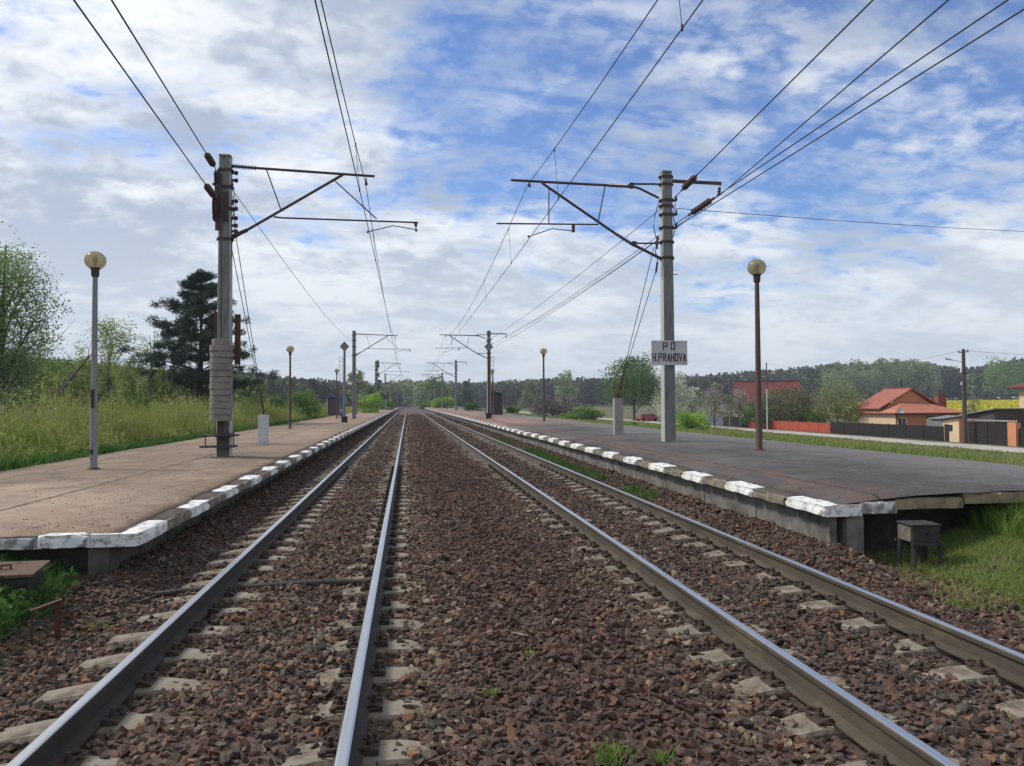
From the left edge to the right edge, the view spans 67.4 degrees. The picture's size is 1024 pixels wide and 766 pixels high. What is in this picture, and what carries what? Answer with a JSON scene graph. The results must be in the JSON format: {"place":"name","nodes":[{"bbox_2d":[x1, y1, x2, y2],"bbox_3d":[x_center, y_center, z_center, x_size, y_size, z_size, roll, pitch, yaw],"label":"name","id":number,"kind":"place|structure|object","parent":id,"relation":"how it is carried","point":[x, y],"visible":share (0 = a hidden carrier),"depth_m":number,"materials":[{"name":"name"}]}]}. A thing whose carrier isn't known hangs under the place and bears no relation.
{"place":"outdoors","nodes":[
{"label":"outdoors","id":0,"kind":"place"},
{"bbox_2d":[0,398,1023,661],"bbox_3d":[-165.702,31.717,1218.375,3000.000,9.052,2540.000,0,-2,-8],"label":"ground","id":1,"kind":"structure","parent":0,"point":[608,412],"depth_m":9.53,"materials":[{"name":"green plant"}]},
{"bbox_2d":[0,381,44,421],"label":"bush","id":2,"kind":"object","parent":1,"relation":"on","point":[2,394],"visible":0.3,"depth_m":40.17,"materials":[{"name":"green plant"}]},
{"bbox_2d":[0,560,49,608],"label":"trackside box","id":3,"kind":"object","parent":1,"relation":"on","point":[19,574],"visible":0.65,"depth_m":7.03,"materials":[{"name":"metal"}]},
{"bbox_2d":[0,221,74,408],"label":"poplar tree","id":4,"kind":"object","parent":1,"relation":"on","point":[5,286],"visible":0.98,"depth_m":47.06,"materials":[{"name":"green plant"}]},
{"bbox_2d":[0,566,78,641],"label":"weed leaves","id":5,"kind":"object","parent":1,"relation":"on","point":[26,602],"visible":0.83,"depth_m":6.88,"materials":[{"name":"green plant"}]},
{"bbox_2d":[30,598,62,644],"bbox_3d":[-3.936,2.020,6.492,0.235,0.362,0.060,1,-2,-33],"label":"rusty stand","id":6,"kind":"object","parent":1,"relation":"on","point":[58,614],"visible":0.86,"depth_m":6.53,"materials":[{"name":"brown metal"}]},
{"bbox_2d":[0,550,94,642],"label":"grass","id":7,"kind":"structure","parent":1,"relation":"on","point":[50,592],"depth_m":7.36,"materials":[{"name":"green plant"}]},
{"bbox_2d":[18,351,110,407],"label":"leafy tree","id":8,"kind":"object","parent":1,"relation":"on","point":[54,369],"visible":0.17,"depth_m":57.55,"materials":[{"name":"green plant"}]},
{"bbox_2d":[55,356,103,411],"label":"leafy tree","id":9,"kind":"object","parent":1,"relation":"on","point":[80,380],"visible":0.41,"depth_m":49.65,"materials":[{"name":"green plant"}]},
{"bbox_2d":[69,314,150,405],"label":"leafy tree","id":10,"kind":"object","parent":1,"relation":"on","point":[110,363],"visible":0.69,"depth_m":59.71,"materials":[{"name":"green plant"}]},
{"bbox_2d":[110,355,152,415],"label":"leafy tree","id":11,"kind":"object","parent":1,"relation":"on","point":[126,382],"visible":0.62,"depth_m":49.71,"materials":[{"name":"green plant"}]},
{"bbox_2d":[4,350,268,410],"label":"wood","id":12,"kind":"object","parent":1,"relation":"on","point":[247,390],"visible":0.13,"depth_m":80.44,"materials":[{"name":"green plant"}]},
{"bbox_2d":[142,366,178,412],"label":"bush","id":13,"kind":"object","parent":1,"relation":"on","point":[161,386],"visible":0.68,"depth_m":49.75,"materials":[{"name":"green plant"}]},
{"bbox_2d":[0,416,325,470],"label":"nettles","id":14,"kind":"object","parent":1,"relation":"on","point":[9,463],"visible":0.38,"depth_m":21.39,"materials":[{"name":"green plant"}]},
{"bbox_2d":[0,362,328,462],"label":"tall weeds","id":15,"kind":"object","parent":1,"relation":"on","point":[134,419],"visible":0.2,"depth_m":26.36,"materials":[{"name":"green plant"}]},
{"bbox_2d":[0,406,362,449],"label":"meadow grass","id":16,"kind":"structure","parent":1,"relation":"on","point":[348,409],"depth_m":26.52,"materials":[{"name":"green plant"}]},
{"bbox_2d":[115,269,279,407],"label":"pine tree","id":17,"kind":"object","parent":1,"relation":"on","point":[196,305],"visible":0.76,"depth_m":50.95,"materials":[{"name":"green plant"}]},
{"bbox_2d":[0,408,398,575],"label":"station platform","id":18,"kind":"structure","parent":1,"relation":"on","point":[101,548],"depth_m":11.89,"materials":[{"name":"concrete"}]},
{"bbox_2d":[84,251,106,469],"bbox_3d":[-8.484,-0.401,15.607,0.410,4.568,0.410,0,-2,-8],"label":"platform lamp","id":19,"kind":"object","parent":18,"relation":"on","point":[95,262],"visible":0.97,"depth_m":15.56,"materials":[{"name":"grey metal"}]},
{"bbox_2d":[232,238,268,443],"bbox_3d":[-7.631,-0.913,22.228,0.306,6.110,5.865,0,-2,-9],"label":"anchor post","id":20,"kind":"object","parent":18,"relation":"on","point":[263,428],"visible":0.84,"depth_m":24.78,"materials":[{"name":"white paint"}]},
{"bbox_2d":[199,154,417,456],"bbox_3d":[-5.013,-1.823,19.357,5.270,7.839,0.981,0,-2,-8],"label":"catenary mast","id":21,"kind":"object","parent":18,"relation":"on","point":[221,357],"visible":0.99,"depth_m":19.14,"materials":[{"name":"concrete"}]},
{"bbox_2d":[73,0,215,197],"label":"wire","id":22,"kind":"object","parent":21,"relation":"attached to","point":[209,190],"visible":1,"depth_m":12.21,"materials":[{"name":"grey metal"}]},
{"bbox_2d":[111,0,215,168],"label":"wire","id":23,"kind":"object","parent":21,"relation":"attached to","point":[208,157],"visible":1,"depth_m":12.96,"materials":[{"name":"grey metal"}]},
{"bbox_2d":[339,341,348,422],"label":"track signal","id":24,"kind":"object","parent":18,"relation":"on","point":[344,346],"visible":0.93,"depth_m":53.52,"materials":[{"name":"black metal"}]},
{"bbox_2d":[352,331,410,418],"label":"catenary mast","id":25,"kind":"object","parent":18,"relation":"on","point":[354,340],"visible":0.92,"depth_m":65.72,"materials":[{"name":"concrete"}]},
{"bbox_2d":[263,388,323,417],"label":"bush","id":26,"kind":"object","parent":1,"relation":"on","point":[303,406],"visible":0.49,"depth_m":68.26,"materials":[{"name":"green plant"}]},
{"bbox_2d":[233,369,403,407],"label":"wood","id":27,"kind":"object","parent":1,"relation":"on","point":[323,389],"visible":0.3,"depth_m":244.87,"materials":[{"name":"green plant"}]},
{"bbox_2d":[357,389,383,412],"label":"bush","id":28,"kind":"object","parent":1,"relation":"on","point":[373,401],"visible":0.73,"depth_m":109.81,"materials":[{"name":"green plant"}]},
{"bbox_2d":[373,379,513,406],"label":"wood","id":29,"kind":"object","parent":1,"relation":"on","point":[478,390],"visible":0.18,"depth_m":454.03,"materials":[{"name":"green plant"}]},
{"bbox_2d":[0,406,1023,765],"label":"ballast bed","id":30,"kind":"object","parent":1,"relation":"on","point":[858,750],"visible":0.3,"depth_m":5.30,"materials":[{"name":"brown gravel"}]},
{"bbox_2d":[0,691,422,742],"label":"sleeper","id":31,"kind":"object","parent":30,"relation":"on","point":[113,720],"visible":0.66,"depth_m":4.54,"materials":[{"name":"concrete"}]},
{"bbox_2d":[0,731,429,765],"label":"sleeper","id":32,"kind":"object","parent":30,"relation":"on","point":[381,752],"visible":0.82,"depth_m":4.00,"materials":[{"name":"concrete"}]},
{"bbox_2d":[31,659,422,707],"bbox_3d":[-1.766,2.061,5.144,2.600,0.322,0.317,0,-2,-7],"label":"sleeper","id":33,"kind":"object","parent":30,"relation":"on","point":[146,683],"visible":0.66,"depth_m":5.11,"materials":[{"name":"concrete"}]},
{"bbox_2d":[74,633,419,672],"bbox_3d":[-1.849,2.076,5.757,2.600,0.322,0.317,0,-2,-8],"label":"sleeper","id":34,"kind":"object","parent":30,"relation":"on","point":[174,652],"visible":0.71,"depth_m":5.71,"materials":[{"name":"concrete"}]},
{"bbox_2d":[134,579,366,602],"bbox_3d":[-3.010,2.130,7.595,3.091,0.238,0.371,0,-2,-18],"label":"cable hose","id":35,"kind":"object","parent":30,"relation":"on","point":[331,582],"visible":0.57,"depth_m":7.77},
{"bbox_2d":[106,612,420,645],"bbox_3d":[-1.931,2.097,6.355,2.600,0.322,0.316,0,-2,-8],"label":"sleeper","id":36,"kind":"object","parent":30,"relation":"on","point":[196,629],"visible":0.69,"depth_m":6.32,"materials":[{"name":"concrete"}]},
{"bbox_2d":[133,595,411,623],"bbox_3d":[-2.011,2.116,6.941,2.600,0.322,0.320,0,-2,-8],"label":"sleeper","id":37,"kind":"object","parent":30,"relation":"on","point":[386,603],"visible":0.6,"depth_m":6.94,"materials":[{"name":"concrete"}]},
{"bbox_2d":[158,581,411,604],"bbox_3d":[-2.090,2.130,7.528,2.600,0.322,0.318,0,-2,-8],"label":"sleeper","id":38,"kind":"object","parent":30,"relation":"on","point":[234,595],"visible":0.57,"depth_m":7.50,"materials":[{"name":"concrete"}]},
{"bbox_2d":[181,568,406,587],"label":"sleeper","id":39,"kind":"object","parent":30,"relation":"on","point":[389,573],"visible":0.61,"depth_m":8.13,"materials":[{"name":"concrete"}]},
{"bbox_2d":[191,557,404,577],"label":"sleeper","id":40,"kind":"object","parent":30,"relation":"on","point":[389,561],"visible":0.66,"depth_m":8.69,"materials":[{"name":"concrete"}]},
{"bbox_2d":[206,547,408,565],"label":"sleeper","id":41,"kind":"object","parent":30,"relation":"on","point":[268,557],"visible":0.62,"depth_m":9.27,"materials":[{"name":"concrete"}]},
{"bbox_2d":[220,538,412,556],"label":"sleeper","id":42,"kind":"object","parent":30,"relation":"on","point":[273,548],"visible":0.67,"depth_m":9.87,"materials":[{"name":"concrete"}]},
{"bbox_2d":[322,469,404,474],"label":"sleeper","id":43,"kind":"object","parent":30,"relation":"on","point":[392,470],"visible":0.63,"depth_m":20.57,"materials":[{"name":"concrete"}]},
{"bbox_2d":[6,406,404,765],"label":"rail","id":44,"kind":"object","parent":43,"relation":"on","point":[77,724],"visible":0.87,"depth_m":5.23,"materials":[{"name":"silver metal"}]},
{"bbox_2d":[332,409,406,765],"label":"rail","id":45,"kind":"object","parent":43,"relation":"on","point":[352,730],"visible":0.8,"depth_m":5.17,"materials":[{"name":"silver metal"}]},
{"bbox_2d":[368,413,470,426],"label":"ballast stones","id":46,"kind":"object","parent":30,"relation":"on","point":[412,419],"visible":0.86,"depth_m":77.68,"materials":[{"name":"brown gravel"}]},
{"bbox_2d":[313,424,554,461],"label":"ballast stones","id":47,"kind":"object","parent":30,"relation":"on","point":[426,435],"visible":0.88,"depth_m":34.06,"materials":[{"name":"brown gravel"}]},
{"bbox_2d":[187,452,732,537],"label":"ballast stones","id":48,"kind":"object","parent":30,"relation":"on","point":[479,476],"visible":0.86,"depth_m":14.80,"materials":[{"name":"brown gravel"}]},
{"bbox_2d":[490,466,550,471],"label":"sleeper","id":49,"kind":"object","parent":30,"relation":"on","point":[547,468],"visible":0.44,"depth_m":21.16,"materials":[{"name":"concrete"}]},
{"bbox_2d":[414,408,958,765],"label":"rail","id":50,"kind":"object","parent":49,"relation":"on","point":[863,725],"visible":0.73,"depth_m":5.16,"materials":[{"name":"silver metal"}]},
{"bbox_2d":[416,407,1023,687],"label":"rail","id":51,"kind":"object","parent":49,"relation":"on","point":[1006,663],"visible":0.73,"depth_m":6.99,"materials":[{"name":"silver metal"}]},
{"bbox_2d":[496,436,658,501],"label":"grass","id":52,"kind":"structure","parent":30,"relation":"on","point":[546,456],"depth_m":20.27,"materials":[{"name":"green plant"}]},
{"bbox_2d":[582,738,640,765],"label":"grass tuft","id":53,"kind":"object","parent":30,"relation":"on","point":[611,754],"visible":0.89,"depth_m":3.93,"materials":[{"name":"green plant"}]},
{"bbox_2d":[631,580,823,601],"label":"sleeper","id":54,"kind":"object","parent":30,"relation":"on","point":[655,593],"visible":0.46,"depth_m":7.47,"materials":[{"name":"concrete"}]},
{"bbox_2d":[645,594,858,617],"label":"sleeper","id":55,"kind":"object","parent":30,"relation":"on","point":[676,608],"visible":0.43,"depth_m":6.88,"materials":[{"name":"concrete"}]},
{"bbox_2d":[667,611,899,638],"bbox_3d":[2.387,2.069,6.330,2.600,0.322,0.320,0,-2,-8],"label":"sleeper","id":56,"kind":"object","parent":30,"relation":"on","point":[874,621],"visible":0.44,"depth_m":6.29,"materials":[{"name":"concrete"}]},
{"bbox_2d":[689,633,951,667],"bbox_3d":[2.468,2.058,5.734,2.600,0.322,0.317,0,-2,-8],"label":"sleeper","id":57,"kind":"object","parent":30,"relation":"on","point":[731,655],"visible":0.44,"depth_m":5.68,"materials":[{"name":"concrete"}]},
{"bbox_2d":[722,658,1016,697],"bbox_3d":[2.550,2.039,5.135,2.600,0.322,0.316,0,-2,-8],"label":"sleeper","id":58,"kind":"object","parent":30,"relation":"on","point":[770,685],"visible":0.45,"depth_m":5.10,"materials":[{"name":"concrete"}]},
{"bbox_2d":[837,750,958,765],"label":"sleeper","id":59,"kind":"object","parent":30,"relation":"on","point":[882,760],"visible":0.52,"depth_m":3.90,"materials":[{"name":"concrete"}]},
{"bbox_2d":[780,699,1023,738],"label":"sleeper","id":60,"kind":"object","parent":30,"relation":"on","point":[817,724],"visible":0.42,"depth_m":4.42,"materials":[{"name":"concrete"}]},
{"bbox_2d":[527,393,585,416],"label":"bush","id":61,"kind":"object","parent":1,"relation":"on","point":[557,408],"visible":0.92,"depth_m":167.58,"materials":[{"name":"grey plant"}]},
{"bbox_2d":[553,370,579,403],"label":"leafy tree","id":62,"kind":"object","parent":1,"relation":"on","point":[567,388],"visible":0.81,"depth_m":299.57,"materials":[{"name":"green plant"}]},
{"bbox_2d":[597,349,660,419],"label":"leafy tree","id":63,"kind":"object","parent":1,"relation":"on","point":[633,384],"visible":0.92,"depth_m":140.72,"materials":[{"name":"green plant"}]},
{"bbox_2d":[650,371,695,418],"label":"blossom tree","id":64,"kind":"object","parent":1,"relation":"on","point":[679,388],"visible":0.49,"depth_m":95.05,"materials":[{"name":"white plant"}]},
{"bbox_2d":[676,410,712,429],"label":"bush","id":65,"kind":"object","parent":1,"relation":"on","point":[688,420],"visible":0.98,"depth_m":65.35,"materials":[{"name":"green plant"}]},
{"bbox_2d":[696,381,733,426],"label":"blossom tree","id":66,"kind":"object","parent":1,"relation":"on","point":[716,406],"visible":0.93,"depth_m":103.73,"materials":[{"name":"white plant"}]},
{"bbox_2d":[425,407,1023,556],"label":"station platform","id":67,"kind":"structure","parent":1,"relation":"on","point":[858,517],"depth_m":12.28,"materials":[{"name":"concrete"}]},
{"bbox_2d":[496,170,720,441],"bbox_3d":[2.769,-2.012,21.228,6.419,7.824,0.306,0,-2,-8],"label":"catenary mast","id":68,"kind":"object","parent":67,"relation":"on","point":[666,257],"visible":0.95,"depth_m":21.33,"materials":[{"name":"concrete"}]},
{"bbox_2d":[419,0,682,382],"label":"messenger wire","id":69,"kind":"object","parent":68,"relation":"attached to","point":[566,132],"visible":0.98,"depth_m":15.10,"materials":[{"name":"grey metal"}]},
{"bbox_2d":[651,340,686,364],"bbox_3d":[4.314,-0.826,21.375,1.028,0.676,0.420,0,-2,-8],"label":"name board","id":70,"kind":"object","parent":68,"relation":"attached to","point":[668,352],"visible":1,"depth_m":21.17,"materials":[{"name":"metal"}]},
{"bbox_2d":[674,0,873,197],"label":"wire","id":71,"kind":"object","parent":68,"relation":"attached to","point":[689,182],"visible":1,"depth_m":14.23,"materials":[{"name":"grey metal"}]},
{"bbox_2d":[719,0,948,195],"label":"wire","id":72,"kind":"object","parent":68,"relation":"attached to","point":[925,19],"visible":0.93,"depth_m":13.45,"materials":[{"name":"grey metal"}]},
{"bbox_2d":[674,0,1008,224],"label":"wire","id":73,"kind":"object","parent":68,"relation":"attached to","point":[701,206],"visible":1,"depth_m":14.51,"materials":[{"name":"grey metal"}]},
{"bbox_2d":[678,8,1023,225],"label":"wire","id":74,"kind":"object","parent":68,"relation":"attached to","point":[1004,21],"visible":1,"depth_m":13.19,"materials":[{"name":"grey metal"}]},
{"bbox_2d":[613,248,655,434],"bbox_3d":[3.857,-0.908,23.894,0.305,5.655,4.868,0,-2,-7],"label":"anchor post","id":75,"kind":"object","parent":67,"relation":"on","point":[617,415],"visible":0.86,"depth_m":25.99,"materials":[{"name":"grey concrete"}]},
{"bbox_2d":[747,259,765,450],"bbox_3d":[5.475,-0.570,17.098,0.410,4.397,0.410,0,-2,-8],"label":"platform lamp","id":76,"kind":"object","parent":67,"relation":"on","point":[756,268],"visible":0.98,"depth_m":17.04,"materials":[{"name":"grey metal"}]},
{"bbox_2d":[723,386,753,426],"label":"blossom tree","id":77,"kind":"object","parent":1,"relation":"on","point":[739,408],"visible":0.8,"depth_m":103.64,"materials":[{"name":"white plant"}]},
{"bbox_2d":[476,410,1023,465],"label":"grass","id":78,"kind":"structure","parent":1,"relation":"on","point":[961,450],"depth_m":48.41,"materials":[{"name":"green plant"}]},
{"bbox_2d":[494,357,1023,407],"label":"wood","id":79,"kind":"object","parent":1,"relation":"on","point":[591,389],"visible":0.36,"depth_m":390.58,"materials":[{"name":"green plant"}]},
{"bbox_2d":[748,419,829,432],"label":"garden fence","id":80,"kind":"object","parent":1,"relation":"on","point":[818,427],"visible":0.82,"depth_m":89.43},
{"bbox_2d":[763,385,827,422],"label":"leafy tree","id":81,"kind":"object","parent":1,"relation":"on","point":[792,412],"visible":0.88,"depth_m":94.86,"materials":[{"name":"green plant"}]},
{"bbox_2d":[805,379,868,422],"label":"leafy tree","id":82,"kind":"object","parent":1,"relation":"on","point":[830,397],"visible":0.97,"depth_m":91.12,"materials":[{"name":"green plant"}]},
{"bbox_2d":[819,360,857,396],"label":"leafy tree","id":83,"kind":"object","parent":1,"relation":"on","point":[832,380],"visible":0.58,"depth_m":368.71,"materials":[{"name":"green plant"}]},
{"bbox_2d":[838,358,879,400],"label":"leafy tree","id":84,"kind":"object","parent":1,"relation":"on","point":[863,379],"visible":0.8,"depth_m":367.18,"materials":[{"name":"green plant"}]},
{"bbox_2d":[867,357,900,394],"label":"leafy tree","id":85,"kind":"object","parent":1,"relation":"on","point":[879,374],"visible":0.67,"depth_m":368.17,"materials":[{"name":"green plant"}]},
{"bbox_2d":[831,421,943,440],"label":"garden fence","id":86,"kind":"object","parent":1,"relation":"on","point":[923,432],"visible":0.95,"depth_m":72.21,"materials":[{"name":"grey metal"}]},
{"bbox_2d":[880,358,919,387],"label":"leafy tree","id":87,"kind":"object","parent":1,"relation":"on","point":[898,377],"visible":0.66,"depth_m":367.25,"materials":[{"name":"green plant"}]},
{"bbox_2d":[854,379,961,425],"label":"village house","id":88,"kind":"structure","parent":1,"relation":"on","point":[910,406],"depth_m":86.13,"materials":[{"name":"ceramic"}]},
{"bbox_2d":[902,358,933,394],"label":"leafy tree","id":89,"kind":"object","parent":1,"relation":"on","point":[911,380],"visible":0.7,"depth_m":367.58,"materials":[{"name":"green plant"}]},
{"bbox_2d":[894,520,945,571],"bbox_3d":[4.760,1.945,8.974,0.408,0.633,0.380,0,-2,-4],"label":"trackside box","id":90,"kind":"object","parent":1,"relation":"on","point":[922,535],"visible":0.93,"depth_m":8.84,"materials":[{"name":"concrete"}]},
{"bbox_2d":[915,361,943,397],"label":"leafy tree","id":91,"kind":"object","parent":1,"relation":"on","point":[933,382],"visible":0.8,"depth_m":368.01,"materials":[{"name":"green plant"}]},
{"bbox_2d":[864,531,1023,613],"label":"dry grass","id":92,"kind":"structure","parent":1,"relation":"on","point":[970,581],"depth_m":8.37,"materials":[{"name":"green plant"}]},
{"bbox_2d":[869,503,1023,606],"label":"grass","id":93,"kind":"structure","parent":1,"relation":"on","point":[962,543],"depth_m":8.84,"materials":[{"name":"green plant"}]},
{"bbox_2d":[945,349,968,442],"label":"utility pole","id":94,"kind":"object","parent":1,"relation":"on","point":[964,414],"visible":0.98,"depth_m":61.59,"materials":[{"name":"brown wood"}]},
{"bbox_2d":[938,416,979,441],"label":"gate hut","id":95,"kind":"object","parent":1,"relation":"on","point":[952,429],"visible":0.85,"depth_m":63.86,"materials":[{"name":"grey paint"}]},
{"bbox_2d":[952,492,1023,538],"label":"grass clump","id":96,"kind":"object","parent":1,"relation":"on","point":[1011,519],"visible":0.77,"depth_m":9.52,"materials":[{"name":"green plant"}]},
{"bbox_2d":[959,408,1023,437],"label":"yard shed","id":97,"kind":"structure","parent":1,"relation":"on","point":[1012,414],"depth_m":69.61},
{"bbox_2d":[971,355,1023,399],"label":"leafy tree","id":98,"kind":"object","parent":1,"relation":"on","point":[997,371],"visible":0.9,"depth_m":369.34,"materials":[{"name":"green plant"}]},
{"bbox_2d":[1007,422,1020,445],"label":"gate pillar","id":99,"kind":"structure","parent":1,"relation":"on","point":[1012,430],"depth_m":57.39,"materials":[{"name":"orange brick"}]},
{"bbox_2d":[967,419,1019,445],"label":"yard gate","id":100,"kind":"structure","parent":99,"relation":"attached to","point":[997,429],"depth_m":60.08,"materials":[{"name":"grey"}]},
{"bbox_2d":[0,0,1023,399],"label":"sky","id":101,"kind":"structure","parent":0,"point":[449,102],"materials":[{"name":"blue"}]},
{"bbox_2d":[733,380,800,419],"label":"village house","id":102,"kind":"structure","parent":0,"point":[750,386],"depth_m":118.55,"materials":[{"name":"red"}]},
{"bbox_2d":[519,411,1023,452],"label":"road","id":103,"kind":"structure","parent":0,"point":[995,448],"depth_m":67.18,"materials":[{"name":"grey asphalt"}]},
{"bbox_2d":[830,399,1018,416],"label":"rape field","id":104,"kind":"structure","parent":0,"point":[984,404],"depth_m":246.83,"materials":[{"name":"yellow plant"}]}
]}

